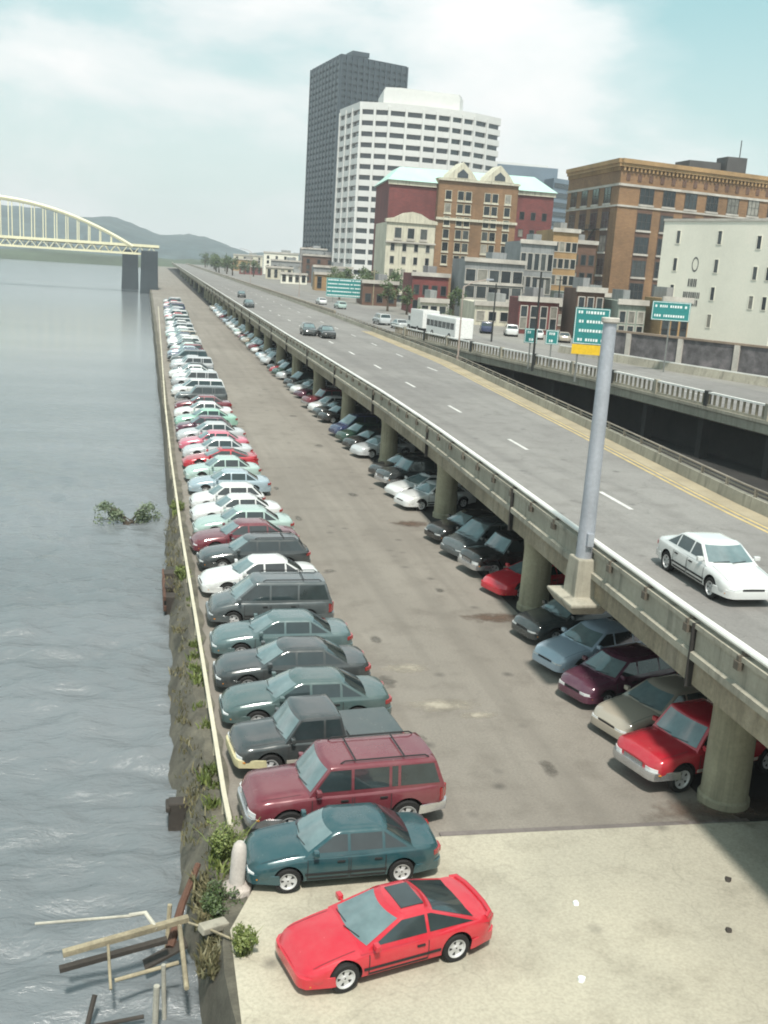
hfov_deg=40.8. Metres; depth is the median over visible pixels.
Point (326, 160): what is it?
window
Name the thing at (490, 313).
window
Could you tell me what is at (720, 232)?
window
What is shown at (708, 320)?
window
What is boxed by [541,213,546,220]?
window
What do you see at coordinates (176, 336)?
sedan
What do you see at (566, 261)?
window
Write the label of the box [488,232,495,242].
window
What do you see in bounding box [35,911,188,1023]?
broken gangway
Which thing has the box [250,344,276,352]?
sedan
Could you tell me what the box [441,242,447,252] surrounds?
window
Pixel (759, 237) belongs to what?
window
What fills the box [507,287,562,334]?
row building
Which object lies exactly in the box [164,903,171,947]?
mooring stake
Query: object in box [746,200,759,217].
window
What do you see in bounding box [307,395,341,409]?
hatchback
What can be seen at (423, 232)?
window
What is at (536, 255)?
window
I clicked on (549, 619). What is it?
car
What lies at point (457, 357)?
street lamp
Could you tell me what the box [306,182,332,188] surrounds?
window
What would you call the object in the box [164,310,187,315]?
minivan
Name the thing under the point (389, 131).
office tower
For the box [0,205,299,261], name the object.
hills
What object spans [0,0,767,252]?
sky
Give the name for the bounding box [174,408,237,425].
sedan
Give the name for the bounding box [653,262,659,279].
window
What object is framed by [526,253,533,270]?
window
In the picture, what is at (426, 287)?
window
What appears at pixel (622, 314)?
window
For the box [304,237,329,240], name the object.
window
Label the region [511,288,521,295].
window
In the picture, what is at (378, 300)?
window
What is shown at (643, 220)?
window
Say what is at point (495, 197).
window
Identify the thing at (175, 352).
sedan
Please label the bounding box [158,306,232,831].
guard beam
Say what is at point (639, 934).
concrete apron
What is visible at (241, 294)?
hatchback
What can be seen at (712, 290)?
window
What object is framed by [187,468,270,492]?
sedan
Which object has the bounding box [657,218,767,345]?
painted building
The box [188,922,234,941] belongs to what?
fallen pole
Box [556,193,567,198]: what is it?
window
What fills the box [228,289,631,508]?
lane markings
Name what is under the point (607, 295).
row building
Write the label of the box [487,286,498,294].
window
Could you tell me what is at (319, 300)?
sedan
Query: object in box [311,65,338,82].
window
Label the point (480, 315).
window
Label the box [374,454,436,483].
sport utility vehicle
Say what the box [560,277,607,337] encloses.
row building
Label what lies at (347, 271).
tree
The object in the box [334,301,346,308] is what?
station wagon
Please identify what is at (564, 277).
window
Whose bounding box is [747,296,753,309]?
window
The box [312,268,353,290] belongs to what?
building
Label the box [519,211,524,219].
window
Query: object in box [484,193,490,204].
window
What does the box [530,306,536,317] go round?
window
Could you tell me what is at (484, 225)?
window
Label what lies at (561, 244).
window
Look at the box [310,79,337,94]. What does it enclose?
window
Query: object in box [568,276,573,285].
window
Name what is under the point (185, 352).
minivan
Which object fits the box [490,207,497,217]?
window
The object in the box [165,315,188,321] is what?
sport utility vehicle
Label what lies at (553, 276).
window
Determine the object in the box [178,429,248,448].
sedan
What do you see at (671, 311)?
highway sign
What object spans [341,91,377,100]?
window
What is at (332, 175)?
window
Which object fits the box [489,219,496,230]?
window
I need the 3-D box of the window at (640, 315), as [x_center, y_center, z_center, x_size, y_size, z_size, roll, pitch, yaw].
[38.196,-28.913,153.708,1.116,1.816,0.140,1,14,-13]
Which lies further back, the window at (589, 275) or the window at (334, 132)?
the window at (334, 132)
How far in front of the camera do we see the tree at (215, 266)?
552.42 m
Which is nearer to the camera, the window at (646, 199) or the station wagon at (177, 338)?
the station wagon at (177, 338)
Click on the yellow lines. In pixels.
(607, 449)
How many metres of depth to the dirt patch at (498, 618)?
40.11 m
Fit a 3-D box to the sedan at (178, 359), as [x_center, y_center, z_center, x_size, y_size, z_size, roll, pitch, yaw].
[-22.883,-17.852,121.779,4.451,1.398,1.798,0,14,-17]
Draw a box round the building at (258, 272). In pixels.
[239,264,262,274]
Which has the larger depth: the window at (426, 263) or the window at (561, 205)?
the window at (561, 205)
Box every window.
[304,225,330,229]
[304,231,330,234]
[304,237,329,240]
[304,243,329,246]
[305,200,331,206]
[305,207,331,211]
[305,213,331,217]
[305,219,330,223]
[306,175,332,183]
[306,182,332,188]
[306,188,332,194]
[306,194,331,200]
[307,150,334,159]
[307,156,333,165]
[307,163,333,171]
[307,169,333,177]
[308,124,335,136]
[308,131,335,142]
[308,137,334,148]
[308,143,334,153]
[309,98,336,112]
[309,105,336,118]
[309,111,336,124]
[309,118,335,130]
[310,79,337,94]
[310,85,337,100]
[310,92,337,106]
[311,59,338,76]
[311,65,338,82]
[311,72,338,88]
[341,85,381,94]
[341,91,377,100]
[341,98,359,103]
[342,65,405,80]
[342,72,405,86]
[342,78,386,89]
[343,58,405,73]
[365,293,370,301]
[376,294,382,302]
[389,255,393,263]
[390,242,394,250]
[393,227,401,239]
[401,256,405,264]
[402,243,406,251]
[406,228,414,240]
[412,300,417,308]
[413,244,418,252]
[413,257,417,264]
[413,284,419,293]
[419,229,427,241]
[422,285,428,294]
[424,258,428,265]
[425,245,429,252]
[430,305,437,310]
[439,306,446,313]
[440,254,446,265]
[440,286,446,295]
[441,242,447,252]
[442,229,448,239]
[443,203,450,213]
[443,216,449,226]
[444,190,451,200]
[453,242,460,253]
[454,230,461,240]
[455,217,462,227]
[456,204,463,214]
[457,191,464,201]
[460,243,467,253]
[461,230,468,241]
[462,217,469,228]
[463,204,470,215]
[463,285,474,299]
[464,191,471,202]
[464,268,475,283]
[475,286,486,299]
[476,269,487,284]
[476,310,484,320]
[479,244,486,255]
[480,232,487,242]
[481,219,488,229]
[483,206,489,216]
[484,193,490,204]
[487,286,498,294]
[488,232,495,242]
[488,245,494,251]
[488,270,499,285]
[488,311,496,321]
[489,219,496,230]
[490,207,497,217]
[491,194,498,204]
[499,287,509,301]
[499,312,507,321]
[500,246,504,252]
[500,271,511,285]
[501,233,507,243]
[502,220,508,231]
[503,208,509,218]
[504,195,511,205]
[511,271,522,286]
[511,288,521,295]
[518,229,522,236]
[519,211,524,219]
[519,317,526,328]
[520,252,526,269]
[520,305,527,316]
[524,276,531,291]
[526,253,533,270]
[529,318,535,328]
[530,212,535,220]
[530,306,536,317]
[531,276,537,286]
[533,253,539,270]
[538,277,544,290]
[538,318,546,329]
[539,254,546,271]
[539,306,547,318]
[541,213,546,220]
[544,277,550,294]
[546,254,553,271]
[548,319,556,329]
[549,307,557,318]
[551,275,555,284]
[552,212,565,217]
[553,202,566,207]
[553,258,557,267]
[554,183,568,188]
[554,241,558,251]
[555,275,561,284]
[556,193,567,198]
[557,258,563,268]
[557,314,561,325]
[559,242,564,251]
[561,275,567,285]
[563,259,569,268]
[565,242,571,252]
[568,215,574,228]
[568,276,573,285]
[569,192,576,208]
[569,259,575,269]
[571,243,577,252]
[577,296,585,306]
[578,214,585,231]
[579,190,587,207]
[580,255,586,264]
[586,273,592,283]
[586,297,594,307]
[588,213,596,230]
[588,255,593,265]
[590,188,599,206]
[594,258,603,276]
[595,297,603,308]
[597,235,605,253]
[599,212,608,230]
[602,186,611,205]
[617,325,624,330]
[619,310,626,322]
[626,325,633,330]
[627,311,635,323]
[629,283,643,299]
[630,260,645,278]
[632,237,648,255]
[635,213,651,232]
[635,326,642,331]
[636,312,644,323]
[638,188,654,207]
[651,284,656,296]
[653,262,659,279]
[655,239,662,256]
[658,215,672,233]
[661,190,675,209]
[661,320,668,329]
[661,328,667,334]
[670,321,678,329]
[670,329,677,335]
[672,258,677,270]
[675,230,681,243]
[679,329,686,336]
[680,322,687,330]
[683,193,697,211]
[704,195,718,213]
[705,314,711,327]
[709,287,715,300]
[713,259,718,272]
[716,230,722,244]
[725,198,739,215]
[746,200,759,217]
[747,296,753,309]
[751,266,757,279]
[755,235,762,249]
[760,296,767,310]
[764,267,767,280]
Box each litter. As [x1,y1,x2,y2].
[573,900,578,905]
[578,975,585,982]
[725,876,731,881]
[725,927,731,932]
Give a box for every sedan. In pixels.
[165,321,193,326]
[165,329,186,335]
[167,332,190,337]
[167,334,188,338]
[167,340,201,348]
[167,345,201,353]
[167,348,196,355]
[168,364,213,375]
[169,338,200,343]
[170,342,194,348]
[171,354,197,361]
[171,362,213,369]
[171,368,203,377]
[173,401,232,415]
[174,394,231,408]
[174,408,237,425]
[175,421,245,439]
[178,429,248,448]
[181,436,252,456]
[183,455,260,478]
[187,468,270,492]
[189,493,282,520]
[189,517,298,550]
[192,504,293,532]
[197,553,317,592]
[209,608,352,653]
[212,635,370,686]
[218,665,391,722]
[234,328,261,335]
[243,299,254,307]
[244,802,440,892]
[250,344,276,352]
[257,350,275,357]
[275,367,308,378]
[312,400,366,414]
[315,297,326,304]
[317,325,335,338]
[342,428,405,447]
[350,435,414,458]
[390,319,405,327]
[394,480,475,510]
[424,508,493,539]
[458,528,523,574]
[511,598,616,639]
[532,617,644,672]
[558,332,570,342]
[591,673,711,738]
[656,531,767,599]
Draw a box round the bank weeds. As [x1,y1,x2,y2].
[162,515,240,980]
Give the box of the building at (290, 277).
[280,269,307,284]
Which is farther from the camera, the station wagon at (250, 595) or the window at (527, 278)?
the window at (527, 278)
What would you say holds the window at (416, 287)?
in the row building at (429, 278)
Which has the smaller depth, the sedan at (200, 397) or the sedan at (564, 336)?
the sedan at (200, 397)
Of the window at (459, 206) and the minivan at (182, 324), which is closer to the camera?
the minivan at (182, 324)
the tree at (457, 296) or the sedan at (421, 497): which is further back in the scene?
the tree at (457, 296)
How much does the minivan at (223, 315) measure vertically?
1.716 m
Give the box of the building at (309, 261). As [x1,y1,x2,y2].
[301,252,331,282]
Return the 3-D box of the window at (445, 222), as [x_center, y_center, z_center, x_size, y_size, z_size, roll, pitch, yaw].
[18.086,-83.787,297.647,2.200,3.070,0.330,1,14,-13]
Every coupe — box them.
[182,446,258,466]
[275,874,493,992]
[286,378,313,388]
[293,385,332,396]
[384,472,461,495]
[481,560,564,598]
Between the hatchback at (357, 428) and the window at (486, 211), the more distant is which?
the window at (486, 211)
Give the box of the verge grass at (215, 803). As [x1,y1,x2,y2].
[171,500,230,879]
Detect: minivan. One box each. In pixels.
[163,298,180,303]
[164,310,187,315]
[166,323,193,329]
[170,349,207,360]
[170,378,223,393]
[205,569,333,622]
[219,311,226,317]
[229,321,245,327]
[242,333,263,342]
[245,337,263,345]
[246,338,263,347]
[260,351,291,363]
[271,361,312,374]
[283,370,325,384]
[328,413,381,433]
[372,313,390,324]
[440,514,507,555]
[479,321,491,332]
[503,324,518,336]
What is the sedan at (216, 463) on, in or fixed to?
on the parking lot
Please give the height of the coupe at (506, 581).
1.304 m
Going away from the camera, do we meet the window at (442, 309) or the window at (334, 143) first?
the window at (442, 309)
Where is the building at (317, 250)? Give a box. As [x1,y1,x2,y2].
[299,246,327,260]
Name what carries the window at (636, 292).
in the warehouse
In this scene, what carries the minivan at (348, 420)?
on the parking lot
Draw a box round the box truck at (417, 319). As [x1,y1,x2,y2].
[406,308,439,332]
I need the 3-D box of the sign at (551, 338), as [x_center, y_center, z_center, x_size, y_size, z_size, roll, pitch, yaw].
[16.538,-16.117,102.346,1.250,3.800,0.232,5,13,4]
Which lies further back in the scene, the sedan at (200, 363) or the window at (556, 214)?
the window at (556, 214)
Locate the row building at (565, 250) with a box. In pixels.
[536,222,580,290]
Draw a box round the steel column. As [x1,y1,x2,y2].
[575,317,619,558]
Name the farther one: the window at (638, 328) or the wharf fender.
the window at (638, 328)
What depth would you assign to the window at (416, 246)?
264.82 m
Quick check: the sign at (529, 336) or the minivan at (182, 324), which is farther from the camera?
the minivan at (182, 324)
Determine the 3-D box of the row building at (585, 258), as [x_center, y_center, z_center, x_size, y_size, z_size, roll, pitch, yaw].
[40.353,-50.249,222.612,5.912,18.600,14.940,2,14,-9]
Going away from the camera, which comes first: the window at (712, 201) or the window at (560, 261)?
the window at (560, 261)
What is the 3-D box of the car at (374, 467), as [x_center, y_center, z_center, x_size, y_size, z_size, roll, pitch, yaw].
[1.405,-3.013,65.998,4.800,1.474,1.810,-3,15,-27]
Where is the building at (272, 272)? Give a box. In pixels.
[265,263,293,279]
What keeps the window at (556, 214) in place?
in the office block at (546, 175)
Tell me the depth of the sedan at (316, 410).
88.87 m
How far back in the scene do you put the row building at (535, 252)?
206.16 m
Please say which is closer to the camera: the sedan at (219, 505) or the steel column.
the steel column
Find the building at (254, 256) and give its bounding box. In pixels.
[233,253,262,269]
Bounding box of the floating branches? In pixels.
[93,499,163,525]
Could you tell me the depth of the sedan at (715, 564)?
30.56 m
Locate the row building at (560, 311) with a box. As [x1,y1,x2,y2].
[554,293,563,329]
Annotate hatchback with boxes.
[175,415,231,430]
[189,481,265,506]
[237,291,245,297]
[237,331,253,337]
[300,322,316,335]
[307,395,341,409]
[317,404,365,423]
[335,422,381,440]
[537,329,543,339]
[558,642,677,704]
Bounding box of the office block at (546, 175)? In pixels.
[496,161,568,228]
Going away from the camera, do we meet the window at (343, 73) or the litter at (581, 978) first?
the litter at (581, 978)
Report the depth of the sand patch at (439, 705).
31.71 m
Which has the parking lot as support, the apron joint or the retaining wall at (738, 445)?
the retaining wall at (738, 445)
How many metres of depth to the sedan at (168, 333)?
159.95 m
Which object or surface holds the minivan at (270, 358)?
on the parking lot
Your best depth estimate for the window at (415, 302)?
207.51 m
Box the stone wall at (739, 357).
[614,330,767,375]
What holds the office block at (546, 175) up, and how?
on the city ground at (498, 333)
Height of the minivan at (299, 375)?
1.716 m
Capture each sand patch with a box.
[390,665,420,670]
[420,701,466,709]
[469,712,491,716]
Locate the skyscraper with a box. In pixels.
[302,51,408,251]
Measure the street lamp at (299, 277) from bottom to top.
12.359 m
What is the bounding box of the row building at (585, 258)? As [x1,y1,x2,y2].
[574,234,598,284]
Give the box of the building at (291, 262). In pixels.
[271,257,301,272]
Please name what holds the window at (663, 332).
in the row building at (678, 328)
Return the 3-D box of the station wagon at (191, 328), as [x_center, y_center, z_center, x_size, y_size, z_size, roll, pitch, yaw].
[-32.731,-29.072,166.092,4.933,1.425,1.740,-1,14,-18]
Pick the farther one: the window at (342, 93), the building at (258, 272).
the window at (342, 93)
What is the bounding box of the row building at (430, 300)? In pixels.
[417,289,449,313]
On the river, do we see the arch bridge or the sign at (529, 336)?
the arch bridge
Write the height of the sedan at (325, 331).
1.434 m
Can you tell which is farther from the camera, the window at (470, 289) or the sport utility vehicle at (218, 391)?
the window at (470, 289)
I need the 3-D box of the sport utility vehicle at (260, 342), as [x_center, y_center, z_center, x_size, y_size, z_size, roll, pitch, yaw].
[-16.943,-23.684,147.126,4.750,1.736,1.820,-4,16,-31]
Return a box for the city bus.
[426,313,473,340]
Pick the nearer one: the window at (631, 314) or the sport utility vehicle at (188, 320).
the window at (631, 314)
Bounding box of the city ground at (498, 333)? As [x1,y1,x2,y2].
[206,265,767,392]
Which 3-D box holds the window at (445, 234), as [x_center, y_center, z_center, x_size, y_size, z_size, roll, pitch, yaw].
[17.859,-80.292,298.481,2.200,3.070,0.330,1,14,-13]
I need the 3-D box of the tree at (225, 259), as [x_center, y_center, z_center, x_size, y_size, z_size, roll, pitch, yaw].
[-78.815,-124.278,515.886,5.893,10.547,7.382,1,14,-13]
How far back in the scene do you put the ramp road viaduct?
87.64 m
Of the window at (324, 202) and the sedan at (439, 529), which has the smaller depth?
the sedan at (439, 529)
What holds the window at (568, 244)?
in the row building at (565, 250)
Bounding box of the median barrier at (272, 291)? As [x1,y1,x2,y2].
[189,264,335,313]
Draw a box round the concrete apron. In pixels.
[230,821,767,1023]
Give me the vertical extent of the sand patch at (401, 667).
0.001 m
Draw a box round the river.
[0,258,201,1023]
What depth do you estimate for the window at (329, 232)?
608.71 m
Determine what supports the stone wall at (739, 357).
on the city ground at (498, 333)
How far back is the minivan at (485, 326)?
152.86 m
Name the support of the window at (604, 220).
in the warehouse
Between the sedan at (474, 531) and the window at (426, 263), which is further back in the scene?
the window at (426, 263)
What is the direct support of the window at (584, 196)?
in the warehouse
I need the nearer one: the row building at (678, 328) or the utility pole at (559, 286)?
the row building at (678, 328)
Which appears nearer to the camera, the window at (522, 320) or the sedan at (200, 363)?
the sedan at (200, 363)
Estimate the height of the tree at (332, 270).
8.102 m
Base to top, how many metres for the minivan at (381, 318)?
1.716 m
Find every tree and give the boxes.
[199,252,208,266]
[210,256,219,271]
[212,256,225,272]
[220,253,230,273]
[225,257,238,274]
[238,260,249,274]
[245,259,261,276]
[326,266,340,277]
[330,271,349,299]
[334,267,357,278]
[354,272,369,279]
[357,265,370,279]
[364,270,378,279]
[378,279,400,310]
[385,268,402,287]
[389,273,402,293]
[399,284,414,314]
[447,286,466,315]
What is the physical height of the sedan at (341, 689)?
1.373 m
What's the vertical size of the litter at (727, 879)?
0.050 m
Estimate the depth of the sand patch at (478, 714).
31.20 m
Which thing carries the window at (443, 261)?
in the brick building at (474, 214)
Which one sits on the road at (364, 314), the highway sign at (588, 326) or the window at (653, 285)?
the highway sign at (588, 326)
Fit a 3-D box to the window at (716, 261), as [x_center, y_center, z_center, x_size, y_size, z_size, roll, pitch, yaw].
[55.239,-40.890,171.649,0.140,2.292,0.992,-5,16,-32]
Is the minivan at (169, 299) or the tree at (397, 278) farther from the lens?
the minivan at (169, 299)
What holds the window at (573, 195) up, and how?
in the warehouse
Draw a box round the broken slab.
[197,917,228,935]
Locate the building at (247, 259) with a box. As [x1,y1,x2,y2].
[233,257,258,270]
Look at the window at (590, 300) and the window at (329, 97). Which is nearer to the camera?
the window at (590, 300)
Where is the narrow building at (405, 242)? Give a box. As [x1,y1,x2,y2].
[373,212,437,301]
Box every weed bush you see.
[170,499,184,509]
[173,566,190,578]
[189,815,260,860]
[199,879,242,918]
[227,921,263,957]
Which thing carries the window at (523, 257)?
in the row building at (535, 252)
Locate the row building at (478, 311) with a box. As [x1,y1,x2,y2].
[459,292,508,325]
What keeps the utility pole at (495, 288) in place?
on the road at (364, 314)
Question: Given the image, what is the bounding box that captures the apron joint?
[439,818,748,835]
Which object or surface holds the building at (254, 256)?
on the city ground at (498, 333)
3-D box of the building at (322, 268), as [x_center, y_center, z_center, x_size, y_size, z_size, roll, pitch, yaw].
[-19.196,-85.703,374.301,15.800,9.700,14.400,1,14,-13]
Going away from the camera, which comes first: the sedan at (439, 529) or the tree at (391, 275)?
the sedan at (439, 529)
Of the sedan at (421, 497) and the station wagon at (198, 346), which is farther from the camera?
the station wagon at (198, 346)
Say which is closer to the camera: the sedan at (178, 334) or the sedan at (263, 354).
the sedan at (263, 354)
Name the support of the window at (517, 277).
in the row building at (503, 272)
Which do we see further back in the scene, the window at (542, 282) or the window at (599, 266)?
the window at (599, 266)
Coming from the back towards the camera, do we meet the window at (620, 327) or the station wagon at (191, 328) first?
the station wagon at (191, 328)
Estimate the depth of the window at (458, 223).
298.59 m
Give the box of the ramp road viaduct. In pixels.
[390,324,767,479]
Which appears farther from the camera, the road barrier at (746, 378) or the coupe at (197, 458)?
the road barrier at (746, 378)
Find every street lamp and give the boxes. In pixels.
[298,247,310,296]
[456,279,493,359]
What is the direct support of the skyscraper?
on the city ground at (498, 333)
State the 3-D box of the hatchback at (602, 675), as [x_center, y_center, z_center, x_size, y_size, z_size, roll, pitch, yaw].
[7.620,5.194,33.315,4.115,1.454,1.962,-4,16,-31]
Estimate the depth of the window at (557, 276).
210.77 m
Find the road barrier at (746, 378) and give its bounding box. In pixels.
[558,345,767,386]
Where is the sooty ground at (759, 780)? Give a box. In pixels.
[167,268,767,821]
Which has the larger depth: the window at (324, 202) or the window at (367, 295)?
the window at (324, 202)
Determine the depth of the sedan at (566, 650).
35.11 m
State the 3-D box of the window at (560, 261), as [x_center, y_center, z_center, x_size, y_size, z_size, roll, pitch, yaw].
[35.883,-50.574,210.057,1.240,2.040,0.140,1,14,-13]
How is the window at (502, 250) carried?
in the brick building at (474, 214)
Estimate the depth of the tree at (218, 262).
535.97 m
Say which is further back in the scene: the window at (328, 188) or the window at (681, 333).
the window at (328, 188)
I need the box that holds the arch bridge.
[0,195,158,293]
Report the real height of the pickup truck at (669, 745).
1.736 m
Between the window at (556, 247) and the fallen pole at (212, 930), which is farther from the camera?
the window at (556, 247)
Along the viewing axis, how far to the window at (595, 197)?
234.28 m
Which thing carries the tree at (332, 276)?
on the city ground at (498, 333)
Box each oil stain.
[382,678,393,685]
[546,764,555,772]
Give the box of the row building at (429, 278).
[401,266,450,312]
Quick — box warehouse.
[565,140,767,299]
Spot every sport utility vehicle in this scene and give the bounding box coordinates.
[163,303,184,308]
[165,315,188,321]
[166,317,190,322]
[169,356,213,368]
[171,370,218,384]
[174,385,227,400]
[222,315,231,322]
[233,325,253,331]
[237,731,446,828]
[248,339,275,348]
[300,388,341,405]
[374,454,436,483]
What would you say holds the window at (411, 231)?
in the narrow building at (405, 242)
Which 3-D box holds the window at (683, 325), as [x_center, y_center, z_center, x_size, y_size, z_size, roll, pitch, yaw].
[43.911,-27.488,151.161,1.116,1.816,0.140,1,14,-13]
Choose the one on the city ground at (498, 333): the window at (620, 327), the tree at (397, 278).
the tree at (397, 278)
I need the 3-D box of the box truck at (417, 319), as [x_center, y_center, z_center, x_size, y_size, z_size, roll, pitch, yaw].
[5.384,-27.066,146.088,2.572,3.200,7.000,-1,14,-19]
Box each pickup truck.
[226,694,403,768]
[613,698,767,792]
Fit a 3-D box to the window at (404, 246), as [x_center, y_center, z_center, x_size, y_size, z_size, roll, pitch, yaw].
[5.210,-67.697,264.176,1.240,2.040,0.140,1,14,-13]
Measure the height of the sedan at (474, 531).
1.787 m
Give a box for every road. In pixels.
[175,263,767,658]
[192,264,767,415]
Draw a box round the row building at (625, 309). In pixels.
[603,289,649,332]
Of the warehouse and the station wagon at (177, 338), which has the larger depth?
the warehouse
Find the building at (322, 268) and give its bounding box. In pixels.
[311,262,353,285]
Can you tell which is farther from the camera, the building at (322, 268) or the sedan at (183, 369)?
the building at (322, 268)
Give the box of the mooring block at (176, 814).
[165,796,189,830]
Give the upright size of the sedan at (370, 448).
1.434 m
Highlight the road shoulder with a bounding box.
[367,331,767,526]
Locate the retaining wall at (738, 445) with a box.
[459,359,766,469]
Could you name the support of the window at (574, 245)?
in the row building at (565, 250)
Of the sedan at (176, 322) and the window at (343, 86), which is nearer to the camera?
the sedan at (176, 322)
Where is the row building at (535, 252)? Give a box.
[504,234,556,296]
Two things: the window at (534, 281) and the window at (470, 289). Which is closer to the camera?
the window at (470, 289)
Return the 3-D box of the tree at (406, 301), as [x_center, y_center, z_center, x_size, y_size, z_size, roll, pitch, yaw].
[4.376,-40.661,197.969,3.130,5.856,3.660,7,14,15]
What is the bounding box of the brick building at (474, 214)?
[371,162,557,298]
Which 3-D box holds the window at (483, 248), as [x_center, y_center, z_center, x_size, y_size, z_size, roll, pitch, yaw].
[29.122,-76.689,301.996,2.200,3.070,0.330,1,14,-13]
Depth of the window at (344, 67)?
577.86 m
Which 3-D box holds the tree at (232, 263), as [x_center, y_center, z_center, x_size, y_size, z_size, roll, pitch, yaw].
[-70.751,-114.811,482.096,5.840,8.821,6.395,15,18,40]
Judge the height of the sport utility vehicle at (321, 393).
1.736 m
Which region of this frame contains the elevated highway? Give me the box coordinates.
[172,262,767,814]
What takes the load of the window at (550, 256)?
in the row building at (535, 252)
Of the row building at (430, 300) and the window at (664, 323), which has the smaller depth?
the window at (664, 323)
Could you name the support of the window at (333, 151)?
in the skyscraper
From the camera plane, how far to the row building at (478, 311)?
177.78 m
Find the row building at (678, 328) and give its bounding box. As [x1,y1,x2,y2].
[643,286,694,336]
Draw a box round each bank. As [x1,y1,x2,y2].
[0,248,208,266]
[149,290,247,1023]
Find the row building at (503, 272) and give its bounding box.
[449,252,526,316]
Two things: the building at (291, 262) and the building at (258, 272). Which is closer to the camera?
the building at (291, 262)
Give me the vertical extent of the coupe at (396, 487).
1.304 m
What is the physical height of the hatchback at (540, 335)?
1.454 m
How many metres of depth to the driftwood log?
21.86 m
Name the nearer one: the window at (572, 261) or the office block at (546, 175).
the window at (572, 261)
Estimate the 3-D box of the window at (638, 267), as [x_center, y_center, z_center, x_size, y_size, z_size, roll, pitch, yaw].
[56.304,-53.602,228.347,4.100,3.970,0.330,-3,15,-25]
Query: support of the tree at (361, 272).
on the city ground at (498, 333)
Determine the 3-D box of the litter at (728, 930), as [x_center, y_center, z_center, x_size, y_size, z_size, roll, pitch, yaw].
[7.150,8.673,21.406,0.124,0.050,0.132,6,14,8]
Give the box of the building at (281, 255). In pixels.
[263,250,298,273]
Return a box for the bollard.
[221,840,251,898]
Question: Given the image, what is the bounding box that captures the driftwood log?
[165,863,200,947]
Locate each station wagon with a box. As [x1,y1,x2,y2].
[165,327,194,333]
[166,335,201,341]
[167,337,201,344]
[168,330,197,335]
[170,343,203,349]
[196,531,310,567]
[255,347,276,355]
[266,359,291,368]
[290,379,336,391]
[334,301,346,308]
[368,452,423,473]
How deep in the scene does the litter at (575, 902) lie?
21.96 m
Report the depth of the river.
37.64 m
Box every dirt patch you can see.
[398,522,424,525]
[476,614,514,621]
[676,802,767,819]
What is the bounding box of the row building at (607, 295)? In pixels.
[550,285,611,298]
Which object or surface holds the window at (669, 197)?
in the warehouse
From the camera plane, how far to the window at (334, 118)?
598.39 m
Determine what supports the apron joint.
on the concrete apron
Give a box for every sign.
[326,278,360,302]
[524,328,537,368]
[545,330,558,366]
[571,307,610,383]
[651,301,690,371]
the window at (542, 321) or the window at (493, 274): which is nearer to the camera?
the window at (542, 321)
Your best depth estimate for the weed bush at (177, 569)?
42.97 m
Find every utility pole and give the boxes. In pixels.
[371,269,374,304]
[490,284,501,341]
[531,272,548,370]
[556,276,564,297]
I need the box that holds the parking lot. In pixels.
[152,266,738,897]
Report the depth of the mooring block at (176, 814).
26.45 m
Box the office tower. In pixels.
[332,87,500,279]
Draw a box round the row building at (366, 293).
[357,274,399,306]
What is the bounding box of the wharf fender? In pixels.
[162,569,176,614]
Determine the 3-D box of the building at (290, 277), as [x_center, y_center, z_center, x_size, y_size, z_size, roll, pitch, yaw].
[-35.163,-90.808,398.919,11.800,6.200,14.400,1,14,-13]
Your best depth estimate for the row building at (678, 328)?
151.47 m
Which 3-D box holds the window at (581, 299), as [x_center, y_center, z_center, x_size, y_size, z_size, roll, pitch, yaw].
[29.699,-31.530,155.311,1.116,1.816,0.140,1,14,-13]
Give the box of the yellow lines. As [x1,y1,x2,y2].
[363,331,767,532]

